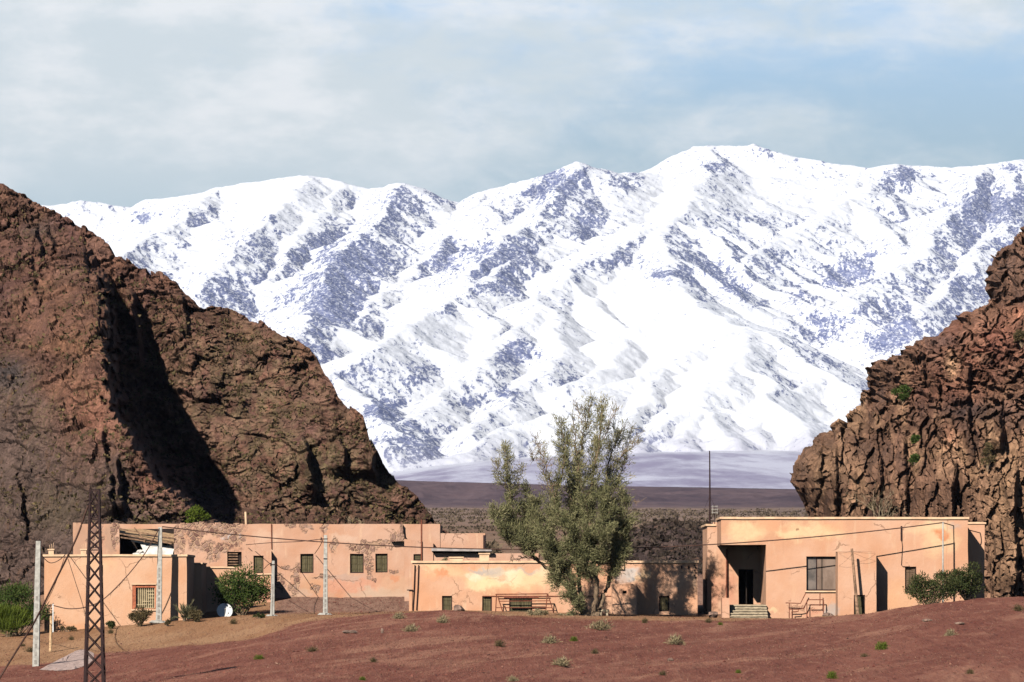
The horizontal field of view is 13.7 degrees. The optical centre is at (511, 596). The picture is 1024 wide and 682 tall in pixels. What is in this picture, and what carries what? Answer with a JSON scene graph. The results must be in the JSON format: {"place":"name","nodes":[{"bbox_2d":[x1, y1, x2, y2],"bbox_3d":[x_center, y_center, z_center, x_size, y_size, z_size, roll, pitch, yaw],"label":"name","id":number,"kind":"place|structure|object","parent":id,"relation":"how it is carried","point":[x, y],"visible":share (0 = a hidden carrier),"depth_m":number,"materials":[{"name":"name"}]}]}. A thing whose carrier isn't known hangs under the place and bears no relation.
{"place":"outdoors","nodes":[
{"label":"outdoors","id":0,"kind":"place"},
{"bbox_2d":[0,183,447,600],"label":"hill","id":1,"kind":"structure","parent":0,"point":[23,300],"depth_m":349.74,"materials":[{"name":"brown stone"}]},
{"bbox_2d":[184,504,210,523],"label":"leafy shrub","id":2,"kind":"object","parent":1,"relation":"on","point":[195,514],"visible":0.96,"depth_m":289.73,"materials":[{"name":"green plant"}]},
{"bbox_2d":[0,207,442,537],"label":"hill scrub","id":3,"kind":"object","parent":1,"relation":"on","point":[74,268],"visible":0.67,"depth_m":348.49,"materials":[{"name":"plant"}]},
{"bbox_2d":[8,480,805,600],"bbox_3d":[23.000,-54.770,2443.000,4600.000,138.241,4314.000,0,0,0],"label":"valley","id":4,"kind":"structure","parent":0,"point":[451,495],"depth_m":2263.14,"materials":[{"name":"brown soil"}]},
{"bbox_2d":[486,539,503,552],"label":"thorn scrub","id":5,"kind":"object","parent":4,"relation":"on","point":[493,544],"visible":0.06,"depth_m":373.79,"materials":[{"name":"beige plant"}]},
{"bbox_2d":[427,508,807,535],"bbox_3d":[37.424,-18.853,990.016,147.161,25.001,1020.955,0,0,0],"label":"scrub","id":6,"kind":"object","parent":4,"relation":"on","point":[656,513],"visible":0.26,"depth_m":907.56,"materials":[{"name":"brown plant"}]},
{"bbox_2d":[624,521,702,574],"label":"rock bank","id":7,"kind":"object","parent":4,"relation":"on","point":[642,556],"visible":0.16,"depth_m":320.46,"materials":[{"name":"brown stone"}]},
{"bbox_2d":[620,517,711,575],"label":"bank scrub","id":8,"kind":"object","parent":7,"relation":"on","point":[690,524],"visible":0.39,"depth_m":322.04,"materials":[{"name":"brown plant"}]},
{"bbox_2d":[0,574,1023,681],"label":"ground","id":9,"kind":"structure","parent":0,"point":[701,672],"depth_m":181.00,"materials":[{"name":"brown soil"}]},
{"bbox_2d":[0,603,32,636],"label":"reed clump","id":10,"kind":"object","parent":9,"relation":"on","point":[13,618],"visible":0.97,"depth_m":243.12,"materials":[{"name":"green plant"}]},
{"bbox_2d":[0,579,54,634],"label":"leafy shrub","id":11,"kind":"object","parent":9,"relation":"on","point":[17,594],"visible":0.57,"depth_m":245.46,"materials":[{"name":"green plant"}]},
{"bbox_2d":[22,646,32,651],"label":"dry tuft","id":12,"kind":"object","parent":9,"relation":"on","point":[27,649],"visible":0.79,"depth_m":225.36,"materials":[{"name":"brown plant"}]},
{"bbox_2d":[32,541,41,666],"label":"utility pole","id":13,"kind":"object","parent":9,"relation":"on","point":[36,644],"visible":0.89,"depth_m":202.85,"materials":[{"name":"concrete"}]},
{"bbox_2d":[0,501,88,678],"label":"cable","id":14,"kind":"object","parent":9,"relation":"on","point":[48,594],"visible":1,"depth_m":151.28,"materials":[{"name":"rubber"}]},
{"bbox_2d":[49,616,52,651],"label":"wooden stake","id":15,"kind":"object","parent":9,"relation":"on","point":[50,637],"visible":1,"depth_m":225.11,"materials":[{"name":"brown wood"}]},
{"bbox_2d":[40,556,64,617],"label":"cable","id":16,"kind":"object","parent":9,"relation":"on","point":[51,592],"visible":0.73,"depth_m":240.83,"materials":[{"name":"rubber"}]},
{"bbox_2d":[52,604,53,631],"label":"white rod","id":17,"kind":"object","parent":9,"relation":"on","point":[53,620],"visible":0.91,"depth_m":243.49,"materials":[{"name":"paint"}]},
{"bbox_2d":[40,649,93,670],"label":"gravel patch","id":18,"kind":"object","parent":9,"relation":"on","point":[73,660],"visible":0.94,"depth_m":204.11,"materials":[{"name":"beige gravel"}]},
{"bbox_2d":[60,625,76,631],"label":"dry shrub","id":19,"kind":"object","parent":9,"relation":"on","point":[67,628],"visible":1,"depth_m":244.58,"materials":[{"name":"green plant"}]},
{"bbox_2d":[83,489,105,681],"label":"lattice pylon","id":20,"kind":"object","parent":9,"relation":"on","point":[87,647],"visible":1,"depth_m":149.78,"materials":[{"name":"metal"}]},
{"bbox_2d":[105,620,115,628],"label":"dry shrub","id":21,"kind":"object","parent":9,"relation":"on","point":[110,624],"visible":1,"depth_m":242.85,"materials":[{"name":"green plant"}]},
{"bbox_2d":[43,543,206,632],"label":"square house","id":22,"kind":"structure","parent":9,"relation":"on","point":[184,578],"depth_m":247.00,"materials":[{"name":"paint"}]},
{"bbox_2d":[131,584,155,610],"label":"window","id":23,"kind":"structure","parent":22,"relation":"in","point":[144,595],"depth_m":247.14,"materials":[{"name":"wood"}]},
{"bbox_2d":[128,605,152,626],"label":"dry shrub","id":24,"kind":"object","parent":9,"relation":"on","point":[140,616],"visible":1,"depth_m":242.89,"materials":[{"name":"green plant"}]},
{"bbox_2d":[149,527,164,623],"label":"utility pole","id":25,"kind":"object","parent":9,"relation":"on","point":[159,593],"visible":0.99,"depth_m":245.23,"materials":[{"name":"concrete"}]},
{"bbox_2d":[53,528,159,608],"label":"cable","id":26,"kind":"object","parent":25,"relation":"attached to","point":[119,583],"visible":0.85,"depth_m":243.45,"materials":[{"name":"rubber"}]},
{"bbox_2d":[164,618,171,625],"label":"dry shrub","id":27,"kind":"object","parent":9,"relation":"on","point":[167,622],"visible":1,"depth_m":241.45,"materials":[{"name":"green plant"}]},
{"bbox_2d":[168,599,202,620],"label":"dwarf palm","id":28,"kind":"object","parent":9,"relation":"on","point":[184,610],"visible":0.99,"depth_m":244.94,"materials":[{"name":"green plant"}]},
{"bbox_2d":[187,609,201,621],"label":"dry shrub","id":29,"kind":"object","parent":9,"relation":"on","point":[195,614],"visible":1,"depth_m":243.37,"materials":[{"name":"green plant"}]},
{"bbox_2d":[217,603,232,616],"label":"satellite dish","id":30,"kind":"object","parent":9,"relation":"on","point":[224,610],"visible":0.98,"depth_m":251.22,"materials":[{"name":"white paint"}]},
{"bbox_2d":[228,619,237,623],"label":"olive tuft","id":31,"kind":"object","parent":9,"relation":"on","point":[232,621],"visible":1,"depth_m":239.76,"materials":[{"name":"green plant"}]},
{"bbox_2d":[206,566,270,611],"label":"yard wall","id":32,"kind":"structure","parent":9,"relation":"on","point":[212,573],"depth_m":257.20,"materials":[{"name":"paint"}]},
{"bbox_2d":[208,562,275,614],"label":"leafy shrub","id":33,"kind":"object","parent":9,"relation":"on","point":[250,591],"visible":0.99,"depth_m":252.09,"materials":[{"name":"green plant"}]},
{"bbox_2d":[252,613,264,618],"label":"dry shrub","id":34,"kind":"object","parent":9,"relation":"on","point":[262,615],"visible":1,"depth_m":242.89,"materials":[{"name":"green plant"}]},
{"bbox_2d":[253,655,264,659],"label":"green tuft","id":35,"kind":"object","parent":9,"relation":"on","point":[259,657],"visible":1,"depth_m":166.66,"materials":[{"name":"green plant"}]},
{"bbox_2d":[266,561,276,615],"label":"utility pole","id":36,"kind":"object","parent":9,"relation":"on","point":[272,606],"visible":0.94,"depth_m":247.09,"materials":[{"name":"concrete"}]},
{"bbox_2d":[73,512,538,600],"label":"ruined house","id":37,"kind":"structure","parent":9,"relation":"on","point":[356,571],"depth_m":268.00,"materials":[{"name":"paint"}]},
{"bbox_2d":[228,552,241,566],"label":"window","id":38,"kind":"structure","parent":37,"relation":"in","point":[234,558],"depth_m":268.27,"materials":[{"name":"brown wood"}]},
{"bbox_2d":[254,556,263,572],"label":"window","id":39,"kind":"structure","parent":37,"relation":"in","point":[258,560],"depth_m":267.49,"materials":[{"name":"green wood"}]},
{"bbox_2d":[300,554,313,572],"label":"window","id":40,"kind":"structure","parent":37,"relation":"in","point":[307,560],"depth_m":268.21,"materials":[{"name":"green wood"}]},
{"bbox_2d":[350,554,363,572],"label":"window","id":41,"kind":"structure","parent":37,"relation":"in","point":[356,560],"depth_m":268.21,"materials":[{"name":"green wood"}]},
{"bbox_2d":[376,554,387,571],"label":"window","id":42,"kind":"structure","parent":37,"relation":"in","point":[381,559],"depth_m":268.21,"materials":[{"name":"green wood"}]},
{"bbox_2d":[413,554,420,560],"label":"window","id":43,"kind":"structure","parent":37,"relation":"in","point":[417,557],"depth_m":263.53,"materials":[{"name":"green wood"}]},
{"bbox_2d":[304,646,317,651],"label":"dry tuft","id":44,"kind":"object","parent":9,"relation":"on","point":[311,649],"visible":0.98,"depth_m":173.49,"materials":[{"name":"brown plant"}]},
{"bbox_2d":[318,535,331,614],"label":"utility pole","id":45,"kind":"object","parent":9,"relation":"on","point":[325,588],"visible":0.96,"depth_m":247.36,"materials":[{"name":"concrete"}]},
{"bbox_2d":[246,539,319,544],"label":"cable","id":46,"kind":"object","parent":45,"relation":"attached to","point":[281,542],"visible":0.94,"depth_m":259.51,"materials":[{"name":"rubber"}]},
{"bbox_2d":[342,630,356,632],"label":"boulder","id":47,"kind":"object","parent":9,"relation":"on","point":[349,631],"visible":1,"depth_m":201.70,"materials":[{"name":"stone"}]},
{"bbox_2d":[392,611,405,618],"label":"straw tuft","id":48,"kind":"object","parent":9,"relation":"on","point":[397,616],"visible":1,"depth_m":223.24,"materials":[{"name":"beige plant"}]},
{"bbox_2d":[400,623,420,631],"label":"straw tuft","id":49,"kind":"object","parent":9,"relation":"on","point":[411,628],"visible":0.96,"depth_m":198.32,"materials":[{"name":"beige plant"}]},
{"bbox_2d":[436,614,449,622],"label":"straw tuft","id":50,"kind":"object","parent":9,"relation":"on","point":[442,619],"visible":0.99,"depth_m":211.03,"materials":[{"name":"beige plant"}]},
{"bbox_2d":[454,605,464,610],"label":"boulder","id":51,"kind":"object","parent":9,"relation":"on","point":[458,608],"visible":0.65,"depth_m":240.19,"materials":[{"name":"stone"}]},
{"bbox_2d":[494,638,505,646],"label":"dry tuft","id":52,"kind":"object","parent":9,"relation":"on","point":[499,643],"visible":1,"depth_m":174.16,"materials":[{"name":"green plant"}]},
{"bbox_2d":[506,676,519,681],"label":"straw tuft","id":53,"kind":"object","parent":9,"relation":"on","point":[512,679],"visible":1,"depth_m":134.40,"materials":[{"name":"beige plant"}]},
{"bbox_2d":[495,593,553,612],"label":"metal trestle","id":54,"kind":"object","parent":9,"relation":"on","point":[546,607],"visible":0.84,"depth_m":252.08,"materials":[{"name":"metal"}]},
{"bbox_2d":[526,607,548,615],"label":"dry shrub","id":55,"kind":"object","parent":9,"relation":"on","point":[538,612],"visible":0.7,"depth_m":241.72,"materials":[{"name":"beige plant"}]},
{"bbox_2d":[541,634,562,643],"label":"straw tuft","id":56,"kind":"object","parent":9,"relation":"on","point":[549,640],"visible":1,"depth_m":180.63,"materials":[{"name":"beige plant"}]},
{"bbox_2d":[407,553,698,614],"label":"house","id":57,"kind":"structure","parent":9,"relation":"on","point":[657,587],"depth_m":253.00,"materials":[{"name":"paint"}]},
{"bbox_2d":[442,596,451,609],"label":"window","id":58,"kind":"structure","parent":57,"relation":"in","point":[446,600],"depth_m":253.19,"materials":[{"name":"green wood"}]},
{"bbox_2d":[482,596,491,610],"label":"window","id":59,"kind":"structure","parent":57,"relation":"in","point":[486,601],"depth_m":253.19,"materials":[{"name":"green wood"}]},
{"bbox_2d":[509,598,531,611],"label":"window","id":60,"kind":"structure","parent":57,"relation":"in","point":[521,602],"depth_m":253.13,"materials":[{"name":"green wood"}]},
{"bbox_2d":[659,596,668,610],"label":"window","id":61,"kind":"structure","parent":57,"relation":"in","point":[663,600],"depth_m":253.19,"materials":[{"name":"green wood"}]},
{"bbox_2d":[550,656,571,666],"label":"straw tuft","id":62,"kind":"object","parent":9,"relation":"on","point":[561,661],"visible":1,"depth_m":151.97,"materials":[{"name":"beige plant"}]},
{"bbox_2d":[483,390,650,615],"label":"tamarisk tree","id":63,"kind":"object","parent":9,"relation":"on","point":[610,529],"visible":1,"depth_m":241.54,"materials":[{"name":"green plant"}]},
{"bbox_2d":[590,648,598,653],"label":"olive tuft","id":64,"kind":"object","parent":9,"relation":"on","point":[594,651],"visible":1,"depth_m":164.91,"materials":[{"name":"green plant"}]},
{"bbox_2d":[585,618,614,630],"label":"straw tuft","id":65,"kind":"object","parent":9,"relation":"on","point":[597,625],"visible":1,"depth_m":208.85,"materials":[{"name":"beige plant"}]},
{"bbox_2d":[596,609,608,615],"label":"stone bench","id":66,"kind":"object","parent":9,"relation":"on","point":[603,610],"visible":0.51,"depth_m":244.39,"materials":[{"name":"beige stone"}]},
{"bbox_2d":[663,632,685,644],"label":"straw tuft","id":67,"kind":"object","parent":9,"relation":"on","point":[675,640],"visible":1,"depth_m":182.50,"materials":[{"name":"beige plant"}]},
{"bbox_2d":[709,611,717,617],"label":"boulder","id":68,"kind":"object","parent":9,"relation":"on","point":[714,614],"visible":0.95,"depth_m":247.38,"materials":[{"name":"beige stone"}]},
{"bbox_2d":[786,593,823,617],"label":"pipe railing","id":69,"kind":"object","parent":9,"relation":"on","point":[804,606],"visible":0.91,"depth_m":249.53,"materials":[{"name":"metal"}]},
{"bbox_2d":[827,670,837,678],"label":"green tuft","id":70,"kind":"object","parent":9,"relation":"on","point":[833,675],"visible":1,"depth_m":133.41,"materials":[{"name":"green plant"}]},
{"bbox_2d":[701,517,985,617],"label":"plaster house","id":71,"kind":"structure","parent":9,"relation":"on","point":[767,579],"depth_m":250.00,"materials":[{"name":"paint"}]},
{"bbox_2d":[699,451,718,523],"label":"antenna mast","id":72,"kind":"object","parent":71,"relation":"on","point":[710,499],"visible":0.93,"depth_m":257.47,"materials":[{"name":"grey metal"}]},
{"bbox_2d":[711,505,717,523],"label":"television aerial","id":73,"kind":"object","parent":71,"relation":"on","point":[712,509],"visible":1,"depth_m":255.49,"materials":[{"name":"metal"}]},
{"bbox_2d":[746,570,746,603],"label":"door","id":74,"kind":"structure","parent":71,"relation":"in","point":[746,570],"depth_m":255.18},
{"bbox_2d":[805,557,835,591],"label":"window","id":75,"kind":"structure","parent":71,"relation":"in","point":[820,571],"depth_m":250.24,"materials":[{"name":"grey glass"}]},
{"bbox_2d":[854,595,864,613],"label":"window","id":76,"kind":"structure","parent":71,"relation":"in","point":[861,598],"depth_m":248.35,"materials":[{"name":"green wood"}]},
{"bbox_2d":[905,567,915,592],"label":"window","id":77,"kind":"structure","parent":71,"relation":"in","point":[908,570],"depth_m":250.18,"materials":[{"name":"brown wood"}]},
{"bbox_2d":[851,548,858,613],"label":"wooden pole","id":78,"kind":"object","parent":9,"relation":"on","point":[855,586],"visible":0.79,"depth_m":247.23,"materials":[{"name":"brown wood"}]},
{"bbox_2d":[875,641,887,649],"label":"green tuft","id":79,"kind":"object","parent":9,"relation":"on","point":[882,646],"visible":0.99,"depth_m":162.59,"materials":[{"name":"green plant"}]},
{"bbox_2d":[902,568,966,604],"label":"leafy shrub","id":80,"kind":"object","parent":9,"relation":"on","point":[921,587],"visible":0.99,"depth_m":244.74,"materials":[{"name":"green plant"}]},
{"bbox_2d":[942,522,943,602],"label":"white post","id":81,"kind":"object","parent":9,"relation":"on","point":[943,550],"visible":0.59,"depth_m":248.17,"materials":[{"name":"concrete"}]},
{"bbox_2d":[162,522,941,549],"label":"cable","id":82,"kind":"object","parent":81,"relation":"attached to","point":[545,549],"visible":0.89,"depth_m":246.51,"materials":[{"name":"rubber"}]},
{"bbox_2d":[944,523,1013,541],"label":"cable","id":83,"kind":"object","parent":81,"relation":"attached to","point":[985,534],"visible":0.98,"depth_m":257.98,"materials":[{"name":"rubber"}]},
{"bbox_2d":[943,628,957,635],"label":"straw tuft","id":84,"kind":"object","parent":9,"relation":"on","point":[949,632],"visible":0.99,"depth_m":173.20,"materials":[{"name":"beige plant"}]},
{"bbox_2d":[943,561,985,599],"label":"leafy shrub","id":85,"kind":"object","parent":9,"relation":"on","point":[970,576],"visible":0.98,"depth_m":246.79,"materials":[{"name":"green plant"}]},
{"bbox_2d":[964,668,973,673],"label":"olive tuft","id":86,"kind":"object","parent":9,"relation":"on","point":[970,671],"visible":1,"depth_m":131.64,"materials":[{"name":"green plant"}]},
{"bbox_2d":[1011,604,1023,611],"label":"olive tuft","id":87,"kind":"object","parent":9,"relation":"on","point":[1019,608],"visible":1,"depth_m":199.29,"materials":[{"name":"green plant"}]},
{"bbox_2d":[0,0,1023,206],"label":"sky","id":88,"kind":"structure","parent":0,"point":[124,103],"materials":[{"name":"blue"}]},
{"bbox_2d":[41,144,1023,488],"bbox_3d":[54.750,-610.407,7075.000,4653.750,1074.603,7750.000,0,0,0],"label":"mountain","id":89,"kind":"structure","parent":0,"point":[745,316],"depth_m":9062.53,"materials":[{"name":"white snow"}]},
{"bbox_2d":[790,226,1023,597],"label":"cliff","id":90,"kind":"structure","parent":0,"point":[962,375],"depth_m":335.95,"materials":[{"name":"brown stone"}]},
{"bbox_2d":[839,473,898,516],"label":"bare bush","id":91,"kind":"object","parent":90,"relation":"on","point":[884,508],"visible":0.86,"depth_m":333.01,"materials":[{"name":"plant"}]},
{"bbox_2d":[868,500,875,516],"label":"cliff shrub","id":92,"kind":"object","parent":90,"relation":"on","point":[872,503],"visible":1,"depth_m":334.80,"materials":[{"name":"green plant"}]},
{"bbox_2d":[891,384,912,403],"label":"cliff shrub","id":93,"kind":"object","parent":90,"relation":"on","point":[904,389],"visible":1,"depth_m":341.62,"materials":[{"name":"green plant"}]},
{"bbox_2d":[907,453,919,464],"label":"cliff shrub","id":94,"kind":"object","parent":90,"relation":"on","point":[913,458],"visible":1,"depth_m":333.06,"materials":[{"name":"green plant"}]},
{"bbox_2d":[909,434,920,443],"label":"cliff shrub","id":95,"kind":"object","parent":90,"relation":"on","point":[915,438],"visible":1,"depth_m":334.62,"materials":[{"name":"green plant"}]},
{"bbox_2d":[980,441,996,471],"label":"cliff shrub","id":96,"kind":"object","parent":90,"relation":"on","point":[987,450],"visible":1,"depth_m":326.19,"materials":[{"name":"green plant"}]},
{"bbox_2d":[1013,329,1023,347],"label":"cliff shrub","id":97,"kind":"object","parent":90,"relation":"on","point":[1018,335],"visible":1,"depth_m":335.27,"materials":[{"name":"green plant"}]}
]}

